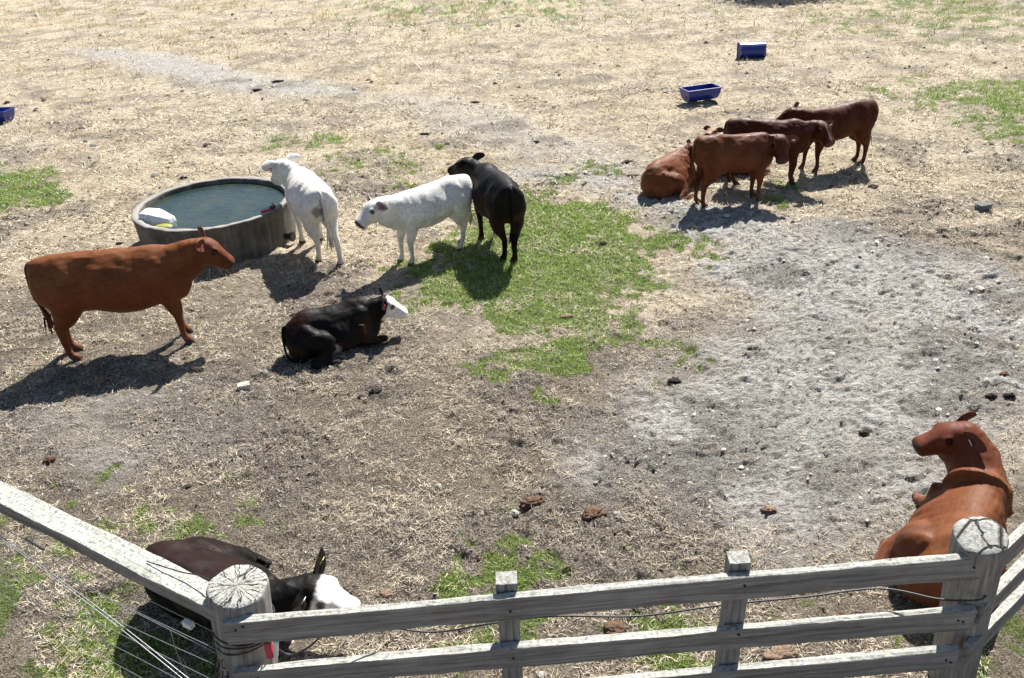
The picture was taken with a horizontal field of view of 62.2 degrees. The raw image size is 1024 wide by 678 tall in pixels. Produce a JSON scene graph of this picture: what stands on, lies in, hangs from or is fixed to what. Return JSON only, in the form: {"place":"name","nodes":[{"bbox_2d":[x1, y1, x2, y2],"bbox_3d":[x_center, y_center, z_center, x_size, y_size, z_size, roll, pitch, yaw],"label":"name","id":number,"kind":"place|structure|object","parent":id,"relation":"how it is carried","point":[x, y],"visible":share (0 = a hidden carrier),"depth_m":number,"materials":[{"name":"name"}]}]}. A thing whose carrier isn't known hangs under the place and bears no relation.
{"place":"outdoors","nodes":[
{"label":"outdoors","id":0,"kind":"place"},
{"bbox_2d":[0,481,214,622],"bbox_3d":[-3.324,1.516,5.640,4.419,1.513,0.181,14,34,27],"label":"fence beam","id":1,"kind":"structure","parent":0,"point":[120,556],"depth_m":4.67,"materials":[{"name":"grey wood"}]},
{"bbox_2d":[146,561,222,584],"bbox_3d":[-1.710,1.216,4.429,0.559,0.067,0.020,12,33,24],"label":"loose wire","id":2,"kind":"object","parent":1,"relation":"on","point":[180,571],"visible":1,"depth_m":4.45,"materials":[{"name":"grey metal"}]},
{"bbox_2d":[0,0,1023,677],"bbox_3d":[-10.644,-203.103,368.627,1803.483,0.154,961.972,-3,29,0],"label":"ground","id":3,"kind":"structure","parent":0,"point":[702,466],"depth_m":9.26,"materials":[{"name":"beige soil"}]},
{"bbox_2d":[0,107,14,121],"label":"feed trough","id":4,"kind":"object","parent":3,"relation":"on","point":[6,113],"visible":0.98,"depth_m":18.51,"materials":[{"name":"blue plastic"}]},
{"bbox_2d":[43,455,56,462],"bbox_3d":[-4.164,1.084,7.645,0.120,0.053,0.093,-14,31,-19],"label":"dung pat","id":5,"kind":"object","parent":3,"relation":"on","point":[49,459],"visible":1,"depth_m":7.62,"materials":[{"name":"brown soil"}]},
{"bbox_2d":[92,378,104,385],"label":"dung pat","id":6,"kind":"object","parent":3,"relation":"on","point":[97,381],"visible":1,"depth_m":8.67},
{"bbox_2d":[24,226,234,361],"bbox_3d":[-4.015,-0.469,9.171,2.073,1.214,0.566,-10,30,-12],"label":"cow","id":7,"kind":"object","parent":3,"relation":"on","point":[67,289],"visible":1,"depth_m":8.86},
{"bbox_2d":[189,366,204,372],"bbox_3d":[-3.293,0.330,8.864,0.162,0.064,0.138,2,30,9],"label":"dung pat","id":8,"kind":"object","parent":3,"relation":"on","point":[195,369],"visible":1,"depth_m":8.84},
{"bbox_2d":[131,176,295,266],"bbox_3d":[-4.153,-1.664,12.059,2.226,0.638,2.164,-3,29,0],"label":"water tank","id":9,"kind":"object","parent":3,"relation":"on","point":[261,235],"visible":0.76,"depth_m":11.41,"materials":[{"name":"concrete"}]},
{"bbox_2d":[147,183,284,228],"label":"water","id":10,"kind":"structure","parent":9,"relation":"in","point":[214,205],"depth_m":12.03,"materials":[{"name":"teal liquid"}]},
{"bbox_2d":[139,208,175,227],"bbox_3d":[-4.785,-1.632,11.470,0.619,0.178,0.327,14,34,27],"label":"float cover","id":11,"kind":"object","parent":10,"relation":"on","point":[157,217],"visible":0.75,"depth_m":11.41,"materials":[{"name":"white plastic"}]},
{"bbox_2d":[261,203,275,212],"bbox_3d":[-3.298,-1.776,11.475,0.218,0.096,0.045,-22,35,-30],"label":"valve clamp","id":12,"kind":"object","parent":9,"relation":"on","point":[271,207],"visible":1,"depth_m":11.48,"materials":[{"name":"black plastic"}]},
{"bbox_2d":[237,381,250,391],"bbox_3d":[-2.686,0.486,8.512,0.122,0.098,0.090,-12,31,-15],"label":"stone","id":13,"kind":"object","parent":3,"relation":"on","point":[244,386],"visible":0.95,"depth_m":8.48,"materials":[{"name":"white stone"}]},
{"bbox_2d":[144,536,360,653],"bbox_3d":[-1.820,1.701,5.825,1.650,0.606,0.842,16,35,30],"label":"cow","id":14,"kind":"object","parent":3,"relation":"on","point":[212,558],"visible":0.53,"depth_m":5.63},
{"bbox_2d":[262,154,343,264],"bbox_3d":[-2.750,-1.730,11.379,0.631,1.158,1.798,-21,34,-29],"label":"cow","id":15,"kind":"object","parent":3,"relation":"on","point":[311,201],"visible":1,"depth_m":10.86},
{"bbox_2d":[281,287,407,368],"bbox_3d":[-1.766,-0.128,9.071,1.376,0.525,0.696,-15,32,-21],"label":"cow","id":16,"kind":"object","parent":3,"relation":"on","point":[324,334],"visible":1,"depth_m":8.94},
{"bbox_2d":[369,388,381,393],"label":"dung pat","id":17,"kind":"object","parent":3,"relation":"on","point":[374,390],"visible":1,"depth_m":8.32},
{"bbox_2d":[375,588,396,597],"bbox_3d":[-0.899,1.820,6.056,0.165,0.053,0.095,-3,29,0],"label":"dung pat","id":18,"kind":"object","parent":3,"relation":"on","point":[382,593],"visible":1,"depth_m":6.04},
{"bbox_2d":[355,174,476,266],"bbox_3d":[-1.192,-1.480,10.919,1.734,1.016,0.538,-21,34,-29],"label":"cow","id":19,"kind":"object","parent":3,"relation":"on","point":[409,213],"visible":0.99,"depth_m":10.73},
{"bbox_2d":[447,152,526,263],"bbox_3d":[-0.284,-1.772,11.239,0.588,1.120,1.858,-14,31,-19],"label":"cow","id":20,"kind":"object","parent":3,"relation":"on","point":[498,199],"visible":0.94,"depth_m":10.63},
{"bbox_2d":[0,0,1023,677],"bbox_3d":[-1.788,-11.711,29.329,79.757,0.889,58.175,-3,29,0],"label":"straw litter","id":21,"kind":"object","parent":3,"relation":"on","point":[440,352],"visible":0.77,"depth_m":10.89,"materials":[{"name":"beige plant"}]},
{"bbox_2d":[0,0,1023,677],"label":"green grass","id":22,"kind":"structure","parent":3,"relation":"on","point":[560,242],"depth_m":10.57,"materials":[{"name":"green plant"}]},
{"bbox_2d":[0,0,1023,677],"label":"soil clods","id":23,"kind":"object","parent":3,"relation":"on","point":[674,574],"visible":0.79,"depth_m":8.92,"materials":[{"name":"brown soil"}]},
{"bbox_2d":[510,509,518,516],"bbox_3d":[0.018,1.383,6.725,0.081,0.068,0.070,-19,33,-25],"label":"stone","id":24,"kind":"object","parent":3,"relation":"on","point":[514,512],"visible":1,"depth_m":6.70,"materials":[{"name":"white stone"}]},
{"bbox_2d":[519,495,545,509],"bbox_3d":[0.168,1.316,6.828,0.226,0.087,0.155,-14,31,-18],"label":"dung pat","id":25,"kind":"object","parent":3,"relation":"on","point":[530,501],"visible":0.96,"depth_m":6.79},
{"bbox_2d":[560,313,572,318],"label":"dung pat","id":26,"kind":"object","parent":3,"relation":"on","point":[567,315],"visible":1,"depth_m":9.54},
{"bbox_2d":[581,505,606,519],"bbox_3d":[0.637,1.371,6.649,0.217,0.077,0.159,-26,37,-35],"label":"dung pat","id":27,"kind":"object","parent":3,"relation":"on","point":[596,511],"visible":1,"depth_m":6.63,"materials":[{"name":"brown soil"}]},
{"bbox_2d":[595,241,607,244],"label":"dung pat","id":28,"kind":"object","parent":3,"relation":"on","point":[600,242],"visible":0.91,"depth_m":11.29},
{"bbox_2d":[206,516,1008,677],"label":"rail fence","id":29,"kind":"object","parent":3,"relation":"on","point":[248,623],"visible":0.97,"depth_m":4.38,"materials":[{"name":"grey wood"}]},
{"bbox_2d":[0,526,228,677],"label":"wire fence","id":30,"kind":"object","parent":29,"relation":"attached to","point":[189,624],"visible":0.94,"depth_m":4.88,"materials":[{"name":"metal"}]},
{"bbox_2d":[263,641,278,658],"bbox_3d":[-1.210,1.565,4.295,0.075,0.120,0.050,-3,29,0],"label":"insulator clip","id":31,"kind":"object","parent":29,"relation":"attached to","point":[271,650],"visible":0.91,"depth_m":4.28,"materials":[{"name":"red plastic"}]},
{"bbox_2d":[273,587,986,655],"bbox_3d":[0.665,1.431,4.448,3.792,0.181,0.168,-4,30,-1],"label":"electric cable","id":32,"kind":"object","parent":29,"relation":"hanging from","point":[671,612],"visible":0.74,"depth_m":4.51,"materials":[{"name":"black rubber"}]},
{"bbox_2d":[603,619,626,633],"bbox_3d":[0.691,1.941,5.681,0.162,0.077,0.149,2,30,10],"label":"dung pat","id":33,"kind":"object","parent":3,"relation":"on","point":[612,626],"visible":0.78,"depth_m":5.66,"materials":[{"name":"brown soil"}]},
{"bbox_2d":[640,139,693,199],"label":"cow","id":34,"kind":"object","parent":3,"relation":"on","point":[670,174],"visible":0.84,"depth_m":12.54},
{"bbox_2d":[668,377,681,383],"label":"dung pat","id":35,"kind":"object","parent":3,"relation":"on","point":[676,380],"visible":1,"depth_m":8.24,"materials":[{"name":"brown soil"}]},
{"bbox_2d":[678,83,722,101],"bbox_3d":[3.864,-5.044,17.436,0.788,0.264,0.428,-12,31,-15],"label":"feed trough","id":36,"kind":"object","parent":3,"relation":"on","point":[699,92],"visible":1,"depth_m":17.33,"materials":[{"name":"blue plastic"}]},
{"bbox_2d":[703,126,772,175],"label":"cow","id":37,"kind":"object","parent":3,"relation":"on","point":[710,130],"visible":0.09,"depth_m":13.18},
{"bbox_2d":[691,132,798,207],"bbox_3d":[3.310,-2.454,12.152,1.567,1.062,0.545,-6,30,-5],"label":"cow","id":38,"kind":"object","parent":3,"relation":"on","point":[715,157],"visible":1,"depth_m":11.89},
{"bbox_2d":[737,41,766,57],"bbox_3d":[5.867,-7.048,20.692,0.709,0.385,0.238,-2,20,3],"label":"feed trough","id":39,"kind":"object","parent":3,"relation":"on","point":[755,49],"visible":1,"depth_m":20.61,"materials":[{"name":"blue plastic"}]},
{"bbox_2d":[747,346,761,350],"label":"dung pat","id":40,"kind":"object","parent":3,"relation":"on","point":[750,348],"visible":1,"depth_m":8.65,"materials":[{"name":"brown soil"}]},
{"bbox_2d":[760,504,776,512],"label":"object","id":41,"kind":"object","parent":3,"relation":"on","point":[766,508],"visible":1,"depth_m":6.57,"materials":[{"name":"beige stone"}]},
{"bbox_2d":[723,117,834,185],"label":"cow","id":42,"kind":"object","parent":3,"relation":"on","point":[807,133],"visible":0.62,"depth_m":12.57},
{"bbox_2d":[761,645,798,660],"bbox_3d":[1.700,2.021,5.413,0.270,0.076,0.160,-14,31,-19],"label":"dung pat","id":43,"kind":"object","parent":3,"relation":"on","point":[781,652],"visible":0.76,"depth_m":5.40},
{"bbox_2d":[776,99,878,173],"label":"cow","id":44,"kind":"object","parent":3,"relation":"on","point":[855,120],"visible":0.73,"depth_m":13.09},
{"bbox_2d":[858,429,873,436],"bbox_3d":[3.097,0.819,7.395,0.162,0.070,0.142,-2,30,1],"label":"dung pat","id":45,"kind":"object","parent":3,"relation":"on","point":[864,433],"visible":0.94,"depth_m":7.37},
{"bbox_2d":[873,411,1013,606],"bbox_3d":[3.114,1.207,5.997,0.827,0.809,1.498,18,36,32],"label":"cow","id":46,"kind":"object","parent":3,"relation":"on","point":[975,483],"visible":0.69,"depth_m":5.97},
{"bbox_2d":[974,201,992,210],"bbox_3d":[6.496,-1.820,11.714,0.208,0.121,0.149,-9,30,-10],"label":"stone","id":47,"kind":"object","parent":3,"relation":"on","point":[982,206],"visible":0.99,"depth_m":11.66,"materials":[{"name":"white stone"}]},
{"bbox_2d":[984,393,997,398],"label":"dung pat","id":48,"kind":"object","parent":3,"relation":"on","point":[991,395],"visible":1,"depth_m":7.74,"materials":[{"name":"brown soil"}]},
{"bbox_2d":[959,522,1023,664],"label":"side fence","id":49,"kind":"object","parent":3,"relation":"on","point":[1012,604],"visible":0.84,"depth_m":4.72,"materials":[{"name":"grey wood"}]},
{"bbox_2d":[999,371,1008,376],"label":"dung pat","id":50,"kind":"object","parent":3,"relation":"on","point":[1004,373],"visible":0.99,"depth_m":8.03,"materials":[{"name":"brown soil"}]},
{"bbox_2d":[1003,392,1015,397],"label":"dung pat","id":51,"kind":"object","parent":3,"relation":"on","point":[1010,395],"visible":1,"depth_m":7.69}
]}

